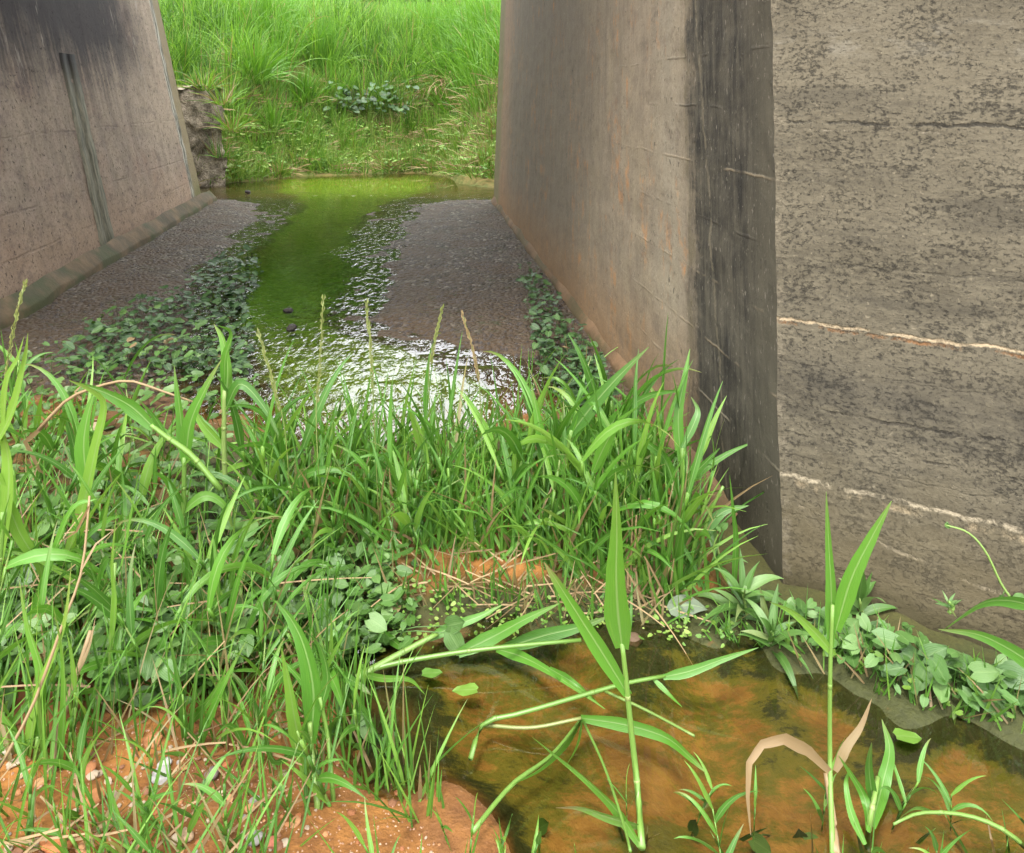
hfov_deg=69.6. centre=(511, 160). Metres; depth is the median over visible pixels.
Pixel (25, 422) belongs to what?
grass shoot
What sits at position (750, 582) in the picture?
leafy weed
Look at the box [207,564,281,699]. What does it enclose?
grass shoot
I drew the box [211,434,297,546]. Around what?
grass shoot
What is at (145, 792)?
pebble
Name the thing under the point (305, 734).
grass shoot
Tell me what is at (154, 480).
grass shoot
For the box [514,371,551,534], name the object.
grass shoot
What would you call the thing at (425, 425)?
grass shoot
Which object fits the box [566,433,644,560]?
grass shoot
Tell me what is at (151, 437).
grass shoot
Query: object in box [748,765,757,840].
grass shoot
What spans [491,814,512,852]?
grass shoot
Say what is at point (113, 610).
grass plant
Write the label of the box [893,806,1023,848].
grass stalk
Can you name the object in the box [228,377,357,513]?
grass shoot
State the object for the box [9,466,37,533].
grass shoot
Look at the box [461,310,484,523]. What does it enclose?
seed spike
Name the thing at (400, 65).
grass tussock
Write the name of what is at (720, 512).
grass plant
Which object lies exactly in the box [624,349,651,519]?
grass shoot
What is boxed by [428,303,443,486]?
seed spike
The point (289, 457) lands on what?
grass shoot
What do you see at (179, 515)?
grass shoot
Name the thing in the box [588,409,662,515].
grass shoot
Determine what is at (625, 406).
grass shoot
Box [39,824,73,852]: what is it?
stone
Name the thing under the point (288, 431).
grass shoot
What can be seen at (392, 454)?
grass shoot
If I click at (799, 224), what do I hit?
bridge abutment
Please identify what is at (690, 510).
grass shoot
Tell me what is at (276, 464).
grass shoot
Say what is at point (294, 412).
grass shoot
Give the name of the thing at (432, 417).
grass shoot
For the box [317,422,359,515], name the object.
grass shoot
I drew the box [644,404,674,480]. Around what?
grass shoot
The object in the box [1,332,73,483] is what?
grass shoot
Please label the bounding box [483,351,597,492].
grass shoot
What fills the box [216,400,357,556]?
grass shoot
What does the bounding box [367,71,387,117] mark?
grass tussock
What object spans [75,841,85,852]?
pebble
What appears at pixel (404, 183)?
water
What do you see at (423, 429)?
grass shoot
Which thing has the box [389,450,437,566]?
grass shoot
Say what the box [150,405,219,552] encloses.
grass shoot
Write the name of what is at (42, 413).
grass shoot
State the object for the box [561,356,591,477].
grass shoot
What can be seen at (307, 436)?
grass shoot
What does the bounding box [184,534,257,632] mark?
grass shoot
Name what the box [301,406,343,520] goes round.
grass shoot
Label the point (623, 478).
grass shoot
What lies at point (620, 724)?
grass plant
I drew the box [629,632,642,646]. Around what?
stone
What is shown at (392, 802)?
pebble
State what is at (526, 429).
grass shoot
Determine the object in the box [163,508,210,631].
grass shoot
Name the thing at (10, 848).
pebble
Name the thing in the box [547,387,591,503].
grass shoot
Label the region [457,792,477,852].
grass shoot
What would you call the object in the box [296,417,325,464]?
grass shoot
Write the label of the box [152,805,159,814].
pebble
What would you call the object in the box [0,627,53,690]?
grass shoot
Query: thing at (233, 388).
grass plant
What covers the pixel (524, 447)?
grass shoot
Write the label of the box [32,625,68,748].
grass shoot
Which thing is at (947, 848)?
grass shoot
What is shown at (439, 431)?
grass shoot
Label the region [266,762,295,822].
grass shoot
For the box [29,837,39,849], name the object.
pebble
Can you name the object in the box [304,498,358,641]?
grass shoot
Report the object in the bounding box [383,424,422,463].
grass shoot
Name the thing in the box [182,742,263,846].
grass shoot
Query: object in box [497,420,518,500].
grass shoot
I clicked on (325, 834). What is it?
pebble
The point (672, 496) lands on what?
grass shoot
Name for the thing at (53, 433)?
grass shoot
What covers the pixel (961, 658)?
vine
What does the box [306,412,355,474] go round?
grass shoot
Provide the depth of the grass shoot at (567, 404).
2.23 m
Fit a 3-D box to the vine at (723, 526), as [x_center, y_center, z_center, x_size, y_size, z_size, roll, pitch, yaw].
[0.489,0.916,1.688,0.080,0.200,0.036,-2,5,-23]
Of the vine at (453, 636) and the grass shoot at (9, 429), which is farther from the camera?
the grass shoot at (9, 429)
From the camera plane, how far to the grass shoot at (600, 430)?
1.77 m
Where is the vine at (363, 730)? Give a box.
[349,710,399,749]
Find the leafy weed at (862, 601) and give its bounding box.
[839,573,896,631]
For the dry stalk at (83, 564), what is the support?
on the soil ground at (732, 713)
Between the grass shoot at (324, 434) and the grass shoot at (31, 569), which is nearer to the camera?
the grass shoot at (31, 569)
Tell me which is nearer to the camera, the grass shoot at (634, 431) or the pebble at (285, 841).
the pebble at (285, 841)
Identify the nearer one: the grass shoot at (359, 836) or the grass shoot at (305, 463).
the grass shoot at (359, 836)
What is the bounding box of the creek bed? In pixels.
[0,195,646,433]
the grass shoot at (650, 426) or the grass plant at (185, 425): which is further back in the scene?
the grass shoot at (650, 426)
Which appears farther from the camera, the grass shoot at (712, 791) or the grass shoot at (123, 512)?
the grass shoot at (123, 512)
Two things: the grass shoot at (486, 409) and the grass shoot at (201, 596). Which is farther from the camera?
the grass shoot at (486, 409)
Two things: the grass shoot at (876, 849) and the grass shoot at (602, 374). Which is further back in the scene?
the grass shoot at (602, 374)
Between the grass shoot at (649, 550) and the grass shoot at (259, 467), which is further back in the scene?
the grass shoot at (259, 467)
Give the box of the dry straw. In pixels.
[0,461,710,852]
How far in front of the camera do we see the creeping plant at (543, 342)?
3.37 m
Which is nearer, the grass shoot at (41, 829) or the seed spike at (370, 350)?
the grass shoot at (41, 829)
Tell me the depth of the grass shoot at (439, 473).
1.89 m
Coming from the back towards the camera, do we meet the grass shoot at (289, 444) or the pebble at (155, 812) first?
the grass shoot at (289, 444)
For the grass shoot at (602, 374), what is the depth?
2.08 m
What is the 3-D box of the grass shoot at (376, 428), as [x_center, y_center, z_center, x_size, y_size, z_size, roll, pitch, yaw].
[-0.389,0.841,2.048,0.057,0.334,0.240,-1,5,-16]
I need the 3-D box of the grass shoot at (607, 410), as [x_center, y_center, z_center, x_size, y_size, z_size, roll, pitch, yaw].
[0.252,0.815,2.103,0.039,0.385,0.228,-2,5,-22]
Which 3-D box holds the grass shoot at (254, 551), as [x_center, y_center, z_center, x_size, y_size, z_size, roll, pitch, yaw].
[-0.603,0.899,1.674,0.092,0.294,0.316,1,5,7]
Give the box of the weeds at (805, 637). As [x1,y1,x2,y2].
[347,577,1014,720]
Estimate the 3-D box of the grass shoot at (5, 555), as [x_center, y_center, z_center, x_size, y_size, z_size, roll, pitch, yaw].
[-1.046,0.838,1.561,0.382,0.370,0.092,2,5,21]
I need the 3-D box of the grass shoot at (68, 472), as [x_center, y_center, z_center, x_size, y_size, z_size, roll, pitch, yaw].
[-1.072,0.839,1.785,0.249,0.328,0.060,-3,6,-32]
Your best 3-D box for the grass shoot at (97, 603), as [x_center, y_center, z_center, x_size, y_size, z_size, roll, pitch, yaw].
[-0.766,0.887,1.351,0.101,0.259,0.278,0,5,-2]
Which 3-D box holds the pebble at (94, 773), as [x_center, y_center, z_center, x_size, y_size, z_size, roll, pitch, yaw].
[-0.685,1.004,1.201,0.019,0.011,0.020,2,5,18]
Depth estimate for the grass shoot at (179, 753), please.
1.27 m
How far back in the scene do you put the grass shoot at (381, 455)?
1.99 m
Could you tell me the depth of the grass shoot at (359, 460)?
1.93 m
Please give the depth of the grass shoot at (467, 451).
2.20 m
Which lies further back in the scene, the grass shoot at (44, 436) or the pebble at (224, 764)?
the grass shoot at (44, 436)
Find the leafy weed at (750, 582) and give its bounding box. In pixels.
[696,550,783,636]
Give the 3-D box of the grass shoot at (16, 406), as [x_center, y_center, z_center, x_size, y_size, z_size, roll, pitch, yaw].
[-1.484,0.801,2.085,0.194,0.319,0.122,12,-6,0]
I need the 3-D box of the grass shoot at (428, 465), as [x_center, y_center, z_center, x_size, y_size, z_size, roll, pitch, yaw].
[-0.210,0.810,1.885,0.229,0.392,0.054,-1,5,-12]
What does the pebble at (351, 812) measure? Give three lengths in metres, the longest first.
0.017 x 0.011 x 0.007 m
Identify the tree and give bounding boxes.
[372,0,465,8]
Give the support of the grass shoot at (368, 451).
on the soil ground at (732, 713)
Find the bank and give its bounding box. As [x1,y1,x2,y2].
[167,33,497,195]
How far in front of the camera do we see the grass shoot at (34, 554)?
1.45 m
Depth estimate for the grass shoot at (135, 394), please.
2.51 m
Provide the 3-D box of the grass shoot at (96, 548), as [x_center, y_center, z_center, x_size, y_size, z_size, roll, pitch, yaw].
[-0.891,0.837,1.512,0.330,0.407,0.111,0,5,1]
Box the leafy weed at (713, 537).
[702,513,747,589]
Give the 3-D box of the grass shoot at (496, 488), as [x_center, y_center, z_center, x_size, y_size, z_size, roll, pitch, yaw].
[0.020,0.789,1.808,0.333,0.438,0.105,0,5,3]
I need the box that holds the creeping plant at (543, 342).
[516,262,619,407]
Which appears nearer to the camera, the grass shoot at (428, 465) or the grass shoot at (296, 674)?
the grass shoot at (296, 674)
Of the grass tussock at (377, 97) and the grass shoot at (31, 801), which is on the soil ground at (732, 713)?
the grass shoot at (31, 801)
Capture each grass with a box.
[0,337,1023,852]
[158,0,500,167]
[199,70,497,185]
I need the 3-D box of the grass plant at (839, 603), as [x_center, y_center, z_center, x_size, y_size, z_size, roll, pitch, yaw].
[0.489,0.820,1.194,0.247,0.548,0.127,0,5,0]
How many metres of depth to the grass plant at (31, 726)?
1.20 m
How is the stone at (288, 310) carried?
on the creek bed
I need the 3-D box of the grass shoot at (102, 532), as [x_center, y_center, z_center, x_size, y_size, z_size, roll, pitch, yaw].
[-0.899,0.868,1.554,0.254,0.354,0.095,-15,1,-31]
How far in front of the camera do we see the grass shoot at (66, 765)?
1.11 m
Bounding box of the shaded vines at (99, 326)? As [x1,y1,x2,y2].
[57,244,263,380]
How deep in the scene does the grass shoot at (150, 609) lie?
1.52 m
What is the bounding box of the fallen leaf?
[667,594,706,617]
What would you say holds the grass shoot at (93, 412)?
on the soil ground at (732, 713)
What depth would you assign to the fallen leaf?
1.69 m
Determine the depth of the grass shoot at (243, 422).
2.33 m
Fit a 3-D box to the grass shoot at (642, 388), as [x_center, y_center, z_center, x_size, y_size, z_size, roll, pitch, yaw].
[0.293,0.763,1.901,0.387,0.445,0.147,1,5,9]
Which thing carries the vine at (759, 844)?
on the soil ground at (732, 713)
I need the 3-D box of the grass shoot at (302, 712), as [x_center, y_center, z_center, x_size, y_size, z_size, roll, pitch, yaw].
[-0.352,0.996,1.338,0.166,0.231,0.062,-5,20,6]
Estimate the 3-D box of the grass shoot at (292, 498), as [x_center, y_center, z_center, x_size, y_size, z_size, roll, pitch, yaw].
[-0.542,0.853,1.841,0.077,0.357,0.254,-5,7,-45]
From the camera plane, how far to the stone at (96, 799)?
1.15 m
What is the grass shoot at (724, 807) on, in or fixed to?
on the soil ground at (732, 713)
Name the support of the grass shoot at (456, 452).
on the soil ground at (732, 713)
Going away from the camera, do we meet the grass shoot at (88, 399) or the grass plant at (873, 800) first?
the grass plant at (873, 800)
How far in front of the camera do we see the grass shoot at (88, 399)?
2.01 m
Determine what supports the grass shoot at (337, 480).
on the soil ground at (732, 713)
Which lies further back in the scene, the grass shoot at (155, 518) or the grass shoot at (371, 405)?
the grass shoot at (371, 405)
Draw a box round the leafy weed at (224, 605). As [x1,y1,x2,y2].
[213,584,248,665]
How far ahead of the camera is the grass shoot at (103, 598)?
1.37 m
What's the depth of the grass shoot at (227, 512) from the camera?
1.59 m
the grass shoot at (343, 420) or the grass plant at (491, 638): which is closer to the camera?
the grass plant at (491, 638)
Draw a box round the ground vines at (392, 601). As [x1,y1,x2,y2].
[0,298,422,714]
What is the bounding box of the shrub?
[315,81,422,113]
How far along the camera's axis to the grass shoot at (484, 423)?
1.92 m
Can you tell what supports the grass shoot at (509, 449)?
on the soil ground at (732, 713)
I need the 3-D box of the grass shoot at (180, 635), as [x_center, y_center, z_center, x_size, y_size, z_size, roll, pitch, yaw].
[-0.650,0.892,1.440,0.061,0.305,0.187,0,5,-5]
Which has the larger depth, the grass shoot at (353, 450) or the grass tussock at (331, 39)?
the grass tussock at (331, 39)
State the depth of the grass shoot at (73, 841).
0.98 m
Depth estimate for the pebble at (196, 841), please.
1.10 m
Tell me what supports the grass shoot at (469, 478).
on the soil ground at (732, 713)
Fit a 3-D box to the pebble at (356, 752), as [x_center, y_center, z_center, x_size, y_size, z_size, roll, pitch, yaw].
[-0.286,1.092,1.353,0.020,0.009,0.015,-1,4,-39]
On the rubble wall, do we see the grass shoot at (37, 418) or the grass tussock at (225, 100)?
the grass tussock at (225, 100)
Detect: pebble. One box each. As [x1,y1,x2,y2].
[4,844,12,851]
[6,758,19,769]
[12,847,23,852]
[15,789,21,795]
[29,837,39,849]
[33,778,47,786]
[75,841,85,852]
[86,770,98,780]
[142,786,151,794]
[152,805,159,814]
[171,833,177,845]
[195,838,205,847]
[222,761,229,768]
[245,803,254,811]
[248,795,259,804]
[273,840,283,850]
[282,838,288,847]
[290,815,300,827]
[322,831,328,836]
[347,809,355,815]
[352,750,360,757]
[388,798,397,806]
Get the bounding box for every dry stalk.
[0,496,111,768]
[23,380,192,475]
[47,616,95,773]
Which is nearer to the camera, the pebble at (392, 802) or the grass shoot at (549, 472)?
the pebble at (392, 802)
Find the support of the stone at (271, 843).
on the soil ground at (732, 713)
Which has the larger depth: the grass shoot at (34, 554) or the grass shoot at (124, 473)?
the grass shoot at (124, 473)
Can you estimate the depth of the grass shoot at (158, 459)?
2.19 m
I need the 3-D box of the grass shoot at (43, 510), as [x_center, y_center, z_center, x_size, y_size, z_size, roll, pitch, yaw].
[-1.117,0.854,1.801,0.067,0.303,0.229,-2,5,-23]
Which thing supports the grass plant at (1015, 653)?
on the soil ground at (732, 713)
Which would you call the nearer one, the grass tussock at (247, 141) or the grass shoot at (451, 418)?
the grass shoot at (451, 418)
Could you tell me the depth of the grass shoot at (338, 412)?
2.42 m
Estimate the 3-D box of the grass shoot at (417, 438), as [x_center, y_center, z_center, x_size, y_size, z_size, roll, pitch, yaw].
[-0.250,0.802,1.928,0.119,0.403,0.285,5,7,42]
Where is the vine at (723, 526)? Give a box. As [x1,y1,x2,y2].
[713,523,734,594]
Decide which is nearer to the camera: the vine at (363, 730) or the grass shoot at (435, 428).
the vine at (363, 730)
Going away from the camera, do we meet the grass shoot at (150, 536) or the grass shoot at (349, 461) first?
the grass shoot at (150, 536)
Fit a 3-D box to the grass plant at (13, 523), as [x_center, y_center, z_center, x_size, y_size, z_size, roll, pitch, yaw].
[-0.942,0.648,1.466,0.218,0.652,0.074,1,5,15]
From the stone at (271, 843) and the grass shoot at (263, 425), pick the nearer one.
the stone at (271, 843)
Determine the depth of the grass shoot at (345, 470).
1.96 m
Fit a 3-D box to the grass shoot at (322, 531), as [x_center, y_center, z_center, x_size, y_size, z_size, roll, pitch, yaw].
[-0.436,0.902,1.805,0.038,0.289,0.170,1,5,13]
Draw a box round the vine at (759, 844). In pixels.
[537,818,817,852]
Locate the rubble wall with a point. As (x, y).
(194, 118)
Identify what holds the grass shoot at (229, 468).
on the soil ground at (732, 713)
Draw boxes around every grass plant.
[0,335,95,614]
[0,563,71,770]
[65,380,222,556]
[90,519,116,709]
[152,360,232,536]
[155,624,245,748]
[196,324,281,487]
[263,600,335,808]
[355,603,604,708]
[468,648,756,852]
[531,347,648,541]
[532,472,645,850]
[637,349,719,505]
[697,480,748,593]
[746,492,891,852]
[838,720,894,848]
[938,596,1023,667]
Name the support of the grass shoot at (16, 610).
on the soil ground at (732, 713)
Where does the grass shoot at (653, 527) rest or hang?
on the soil ground at (732, 713)
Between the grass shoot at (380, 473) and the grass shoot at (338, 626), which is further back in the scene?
the grass shoot at (380, 473)
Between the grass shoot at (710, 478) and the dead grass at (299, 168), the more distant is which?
the dead grass at (299, 168)
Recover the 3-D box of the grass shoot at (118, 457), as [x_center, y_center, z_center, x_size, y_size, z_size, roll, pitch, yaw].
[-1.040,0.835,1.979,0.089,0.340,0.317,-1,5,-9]
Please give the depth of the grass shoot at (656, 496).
1.74 m
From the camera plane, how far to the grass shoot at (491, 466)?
1.90 m
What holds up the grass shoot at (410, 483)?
on the soil ground at (732, 713)
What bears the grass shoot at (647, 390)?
on the soil ground at (732, 713)
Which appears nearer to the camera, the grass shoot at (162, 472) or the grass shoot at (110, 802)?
the grass shoot at (110, 802)
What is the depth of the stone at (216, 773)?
1.25 m
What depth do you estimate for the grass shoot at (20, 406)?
2.60 m
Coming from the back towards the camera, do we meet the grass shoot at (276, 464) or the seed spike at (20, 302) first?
the grass shoot at (276, 464)
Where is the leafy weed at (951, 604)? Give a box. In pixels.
[932,590,960,617]
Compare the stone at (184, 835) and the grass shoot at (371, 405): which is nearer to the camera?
the stone at (184, 835)
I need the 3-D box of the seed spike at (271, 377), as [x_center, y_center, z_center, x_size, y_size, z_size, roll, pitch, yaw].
[-0.585,0.707,1.818,0.075,0.603,0.011,0,5,0]
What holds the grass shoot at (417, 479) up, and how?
on the soil ground at (732, 713)
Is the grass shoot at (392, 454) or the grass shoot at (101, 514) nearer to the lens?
the grass shoot at (101, 514)
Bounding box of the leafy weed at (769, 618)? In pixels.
[738,585,812,696]
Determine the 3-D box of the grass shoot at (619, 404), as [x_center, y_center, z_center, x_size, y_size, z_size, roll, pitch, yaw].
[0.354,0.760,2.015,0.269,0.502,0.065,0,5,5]
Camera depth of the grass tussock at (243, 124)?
9.73 m
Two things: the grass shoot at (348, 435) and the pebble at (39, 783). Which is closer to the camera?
the pebble at (39, 783)
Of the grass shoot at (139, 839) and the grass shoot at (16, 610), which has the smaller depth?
the grass shoot at (139, 839)
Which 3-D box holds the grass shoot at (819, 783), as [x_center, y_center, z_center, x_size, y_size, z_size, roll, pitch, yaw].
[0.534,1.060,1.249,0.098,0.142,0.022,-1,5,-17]
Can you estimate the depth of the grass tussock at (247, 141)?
11.00 m
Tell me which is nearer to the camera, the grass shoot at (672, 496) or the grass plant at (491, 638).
the grass plant at (491, 638)
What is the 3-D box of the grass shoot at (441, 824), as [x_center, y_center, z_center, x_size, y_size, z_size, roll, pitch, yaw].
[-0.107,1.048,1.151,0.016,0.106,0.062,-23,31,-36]
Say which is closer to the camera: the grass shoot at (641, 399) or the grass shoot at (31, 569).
the grass shoot at (31, 569)
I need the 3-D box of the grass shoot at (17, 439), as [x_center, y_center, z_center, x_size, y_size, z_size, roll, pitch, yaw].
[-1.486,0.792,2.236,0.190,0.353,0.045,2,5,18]
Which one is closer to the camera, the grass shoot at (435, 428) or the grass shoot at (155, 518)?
the grass shoot at (155, 518)
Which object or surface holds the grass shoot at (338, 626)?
on the soil ground at (732, 713)
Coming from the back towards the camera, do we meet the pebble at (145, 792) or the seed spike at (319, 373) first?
the seed spike at (319, 373)
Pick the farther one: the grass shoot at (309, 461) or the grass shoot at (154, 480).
the grass shoot at (309, 461)
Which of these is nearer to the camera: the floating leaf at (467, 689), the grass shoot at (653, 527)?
the floating leaf at (467, 689)
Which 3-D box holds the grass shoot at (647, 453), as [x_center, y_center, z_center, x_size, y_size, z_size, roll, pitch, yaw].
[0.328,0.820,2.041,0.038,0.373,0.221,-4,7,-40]
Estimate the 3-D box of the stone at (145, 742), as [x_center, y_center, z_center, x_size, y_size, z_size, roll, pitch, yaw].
[-0.623,1.004,1.274,0.030,0.016,0.029,1,5,11]
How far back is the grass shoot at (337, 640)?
1.44 m
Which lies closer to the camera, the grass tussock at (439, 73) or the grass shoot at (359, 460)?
the grass shoot at (359, 460)
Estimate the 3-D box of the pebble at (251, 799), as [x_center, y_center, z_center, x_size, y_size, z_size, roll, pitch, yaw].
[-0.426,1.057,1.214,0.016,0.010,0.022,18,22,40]
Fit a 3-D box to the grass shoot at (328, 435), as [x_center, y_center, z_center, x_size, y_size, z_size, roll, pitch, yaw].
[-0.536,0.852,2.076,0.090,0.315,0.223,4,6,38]
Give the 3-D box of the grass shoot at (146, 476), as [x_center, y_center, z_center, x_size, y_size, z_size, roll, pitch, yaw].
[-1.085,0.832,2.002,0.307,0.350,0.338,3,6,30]
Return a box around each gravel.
[3,724,433,852]
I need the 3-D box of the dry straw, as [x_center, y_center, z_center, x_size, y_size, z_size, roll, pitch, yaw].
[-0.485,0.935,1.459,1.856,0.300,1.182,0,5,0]
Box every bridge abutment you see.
[0,0,216,329]
[491,0,1023,652]
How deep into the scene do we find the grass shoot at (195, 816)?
1.09 m
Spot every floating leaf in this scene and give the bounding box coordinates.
[421,668,442,677]
[452,683,477,695]
[893,728,921,743]
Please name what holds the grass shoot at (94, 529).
on the soil ground at (732, 713)
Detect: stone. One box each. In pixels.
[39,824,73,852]
[85,760,96,775]
[86,786,106,806]
[142,730,162,748]
[151,765,169,784]
[157,757,171,766]
[181,828,193,841]
[204,766,218,780]
[246,830,263,845]
[267,835,278,849]
[283,308,293,312]
[286,324,296,331]
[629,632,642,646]
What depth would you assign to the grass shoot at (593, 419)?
2.10 m
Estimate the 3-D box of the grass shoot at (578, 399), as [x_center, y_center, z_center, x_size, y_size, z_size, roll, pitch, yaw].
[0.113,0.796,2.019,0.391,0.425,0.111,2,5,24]
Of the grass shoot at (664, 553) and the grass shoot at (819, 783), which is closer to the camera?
the grass shoot at (819, 783)
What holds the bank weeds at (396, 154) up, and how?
on the bank
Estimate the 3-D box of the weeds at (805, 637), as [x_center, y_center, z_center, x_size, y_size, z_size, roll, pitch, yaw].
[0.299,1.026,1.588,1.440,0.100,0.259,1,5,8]
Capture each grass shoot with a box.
[0,344,20,392]
[0,345,53,421]
[0,387,30,450]
[0,459,142,683]
[0,493,57,628]
[0,519,110,638]
[0,559,56,640]
[0,586,17,715]
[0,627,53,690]
[0,727,45,846]
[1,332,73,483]
[1,377,34,446]
[2,470,72,604]
[4,471,127,581]
[4,475,53,603]
[5,462,153,643]
[6,462,82,547]
[9,381,37,463]
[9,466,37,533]
[10,446,124,536]
[16,370,94,498]
[16,692,119,823]
[17,391,60,462]
[17,768,74,840]
[19,537,67,597]
[20,523,66,690]
[23,401,133,547]
[26,364,131,493]
[26,390,175,519]
[29,389,57,454]
[31,448,64,536]
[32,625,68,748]
[33,393,47,456]
[46,463,121,551]
[47,362,141,501]
[47,585,155,713]
[48,745,80,852]
[54,476,144,636]
[54,544,187,701]
[56,767,163,852]
[59,369,105,465]
[63,467,142,590]
[64,632,82,760]
[65,543,153,613]
[71,772,110,852]
[72,476,270,623]
[73,333,174,448]
[77,371,88,417]
[91,416,145,499]
[95,402,141,513]
[96,424,159,497]
[102,765,183,832]
[104,403,187,461]
[108,812,185,852]
[111,448,171,552]
[113,716,165,798]
[114,484,187,591]
[114,493,246,611]
[117,482,215,584]
[119,561,195,645]
[122,516,325,697]
[135,519,264,669]
[141,408,168,482]
[144,648,203,758]
[146,422,189,494]
[146,535,208,656]
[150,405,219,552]
[155,750,230,849]
[158,481,201,549]
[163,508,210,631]
[165,424,272,504]
[171,486,334,664]
[181,356,364,553]
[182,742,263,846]
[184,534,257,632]
[193,375,334,505]
[193,397,244,465]
[201,417,270,484]
[201,538,277,606]
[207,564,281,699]
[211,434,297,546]
[216,386,260,455]
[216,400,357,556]
[216,674,366,806]
[217,638,284,770]
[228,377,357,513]
[228,391,294,507]
[228,575,331,721]
[230,487,273,599]
[231,398,293,539]
[236,401,297,516]
[238,413,300,530]
[247,673,287,740]
[249,338,294,538]
[250,562,349,663]
[254,411,290,453]
[258,424,308,550]
[262,724,348,801]
[263,409,311,462]
[265,562,317,688]
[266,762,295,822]
[267,619,354,750]
[273,649,358,739]
[274,386,414,524]
[278,385,302,452]
[287,409,289,449]
[287,420,341,490]
[289,396,354,511]
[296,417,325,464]
[297,574,356,716]
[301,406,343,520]
[301,552,376,728]
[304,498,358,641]
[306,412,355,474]
[306,578,356,665]
[307,739,321,774]
[308,436,319,480]
[309,406,342,432]
[310,464,349,552]
[313,616,341,682]
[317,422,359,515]
[324,429,382,510]
[326,443,358,502]
[329,403,366,442]
[330,391,378,439]
[333,415,366,451]
[335,401,341,444]
[335,438,408,508]
[336,646,372,760]
[337,800,400,852]
[341,419,357,495]
[344,404,439,498]
[345,396,387,451]
[346,395,413,488]
[358,378,372,439]
[359,394,443,536]
[360,443,401,503]
[361,394,384,475]
[364,438,441,524]
[370,423,462,542]
[374,369,434,558]
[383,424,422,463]
[386,395,452,474]
[386,403,467,543]
[386,427,396,492]
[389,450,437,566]
[390,422,429,549]
[393,332,489,516]
[398,335,496,508]
[401,396,467,530]
[406,355,470,488]
[413,428,494,554]
[418,390,527,518]
[421,393,447,520]
[426,416,487,485]
[433,805,451,849]
[435,408,463,450]
[436,398,467,446]
[437,435,489,508]
[452,408,466,475]
[453,385,569,530]
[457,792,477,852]
[458,414,516,497]
[459,395,487,478]
[463,386,476,444]
[465,430,479,482]
[478,356,566,532]
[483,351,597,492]
[485,390,495,425]
[491,366,560,497]
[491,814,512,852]
[492,420,546,528]
[495,402,541,485]
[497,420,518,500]
[499,402,572,518]
[499,417,545,497]
[500,379,598,497]
[504,418,695,550]
[506,407,662,535]
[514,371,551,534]
[520,375,575,431]
[520,421,573,564]
[521,376,597,438]
[522,334,687,475]
[532,815,541,852]
[542,405,607,474]
[543,405,591,473]
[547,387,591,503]
[548,389,595,483]
[549,390,592,462]
[551,373,630,526]
[552,364,674,517]
[556,359,698,521]
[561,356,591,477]
[566,394,590,521]
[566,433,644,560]
[566,464,672,569]
[569,375,625,431]
[569,398,669,498]
[570,359,678,485]
[570,419,644,531]
[573,402,650,538]
[578,415,594,473]
[582,392,618,460]
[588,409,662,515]
[589,336,616,451]
[590,382,670,580]
[592,317,708,508]
[593,378,629,424]
[597,355,687,471]
[601,372,685,459]
[609,766,642,829]
[617,416,657,483]
[621,454,677,582]
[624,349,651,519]
[628,388,697,513]
[632,397,747,501]
[635,451,708,561]
[637,439,710,521]
[638,448,690,589]
[643,374,712,560]
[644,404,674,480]
[645,362,691,525]
[646,420,712,563]
[668,381,722,597]
[674,754,730,823]
[674,761,757,852]
[688,422,723,551]
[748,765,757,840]
[800,738,844,831]
[871,809,884,852]
[878,738,937,829]
[912,826,971,852]
[918,756,992,830]
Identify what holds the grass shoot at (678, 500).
on the soil ground at (732, 713)
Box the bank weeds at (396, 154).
[175,54,498,183]
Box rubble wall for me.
[177,85,227,186]
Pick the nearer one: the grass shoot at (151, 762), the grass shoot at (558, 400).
the grass shoot at (151, 762)
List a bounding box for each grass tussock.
[166,19,235,68]
[174,53,238,90]
[189,72,250,104]
[193,134,247,157]
[199,99,260,130]
[201,19,313,96]
[224,87,253,119]
[233,120,284,151]
[283,62,334,106]
[297,7,360,77]
[362,26,444,83]
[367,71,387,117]
[403,31,464,100]
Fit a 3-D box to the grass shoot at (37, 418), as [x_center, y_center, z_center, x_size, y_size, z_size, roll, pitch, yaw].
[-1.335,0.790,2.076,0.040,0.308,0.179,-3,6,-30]
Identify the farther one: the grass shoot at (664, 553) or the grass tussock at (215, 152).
the grass tussock at (215, 152)
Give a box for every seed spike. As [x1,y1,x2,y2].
[4,279,27,555]
[256,328,293,562]
[316,294,325,516]
[364,298,379,544]
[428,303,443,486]
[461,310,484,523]
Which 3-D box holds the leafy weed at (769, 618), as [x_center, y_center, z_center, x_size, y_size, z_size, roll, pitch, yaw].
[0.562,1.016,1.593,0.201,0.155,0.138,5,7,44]
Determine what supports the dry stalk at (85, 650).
on the soil ground at (732, 713)
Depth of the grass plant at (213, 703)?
1.28 m
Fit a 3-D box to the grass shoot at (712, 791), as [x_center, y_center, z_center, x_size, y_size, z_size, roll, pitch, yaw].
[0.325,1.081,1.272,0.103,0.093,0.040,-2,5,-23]
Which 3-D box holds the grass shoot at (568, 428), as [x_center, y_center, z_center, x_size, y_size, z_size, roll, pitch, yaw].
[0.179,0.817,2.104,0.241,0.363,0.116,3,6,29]
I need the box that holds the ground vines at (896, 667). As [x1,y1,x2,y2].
[781,597,1023,719]
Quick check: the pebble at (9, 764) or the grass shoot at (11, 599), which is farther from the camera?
the grass shoot at (11, 599)
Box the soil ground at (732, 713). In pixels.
[0,413,1023,852]
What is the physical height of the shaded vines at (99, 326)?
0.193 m

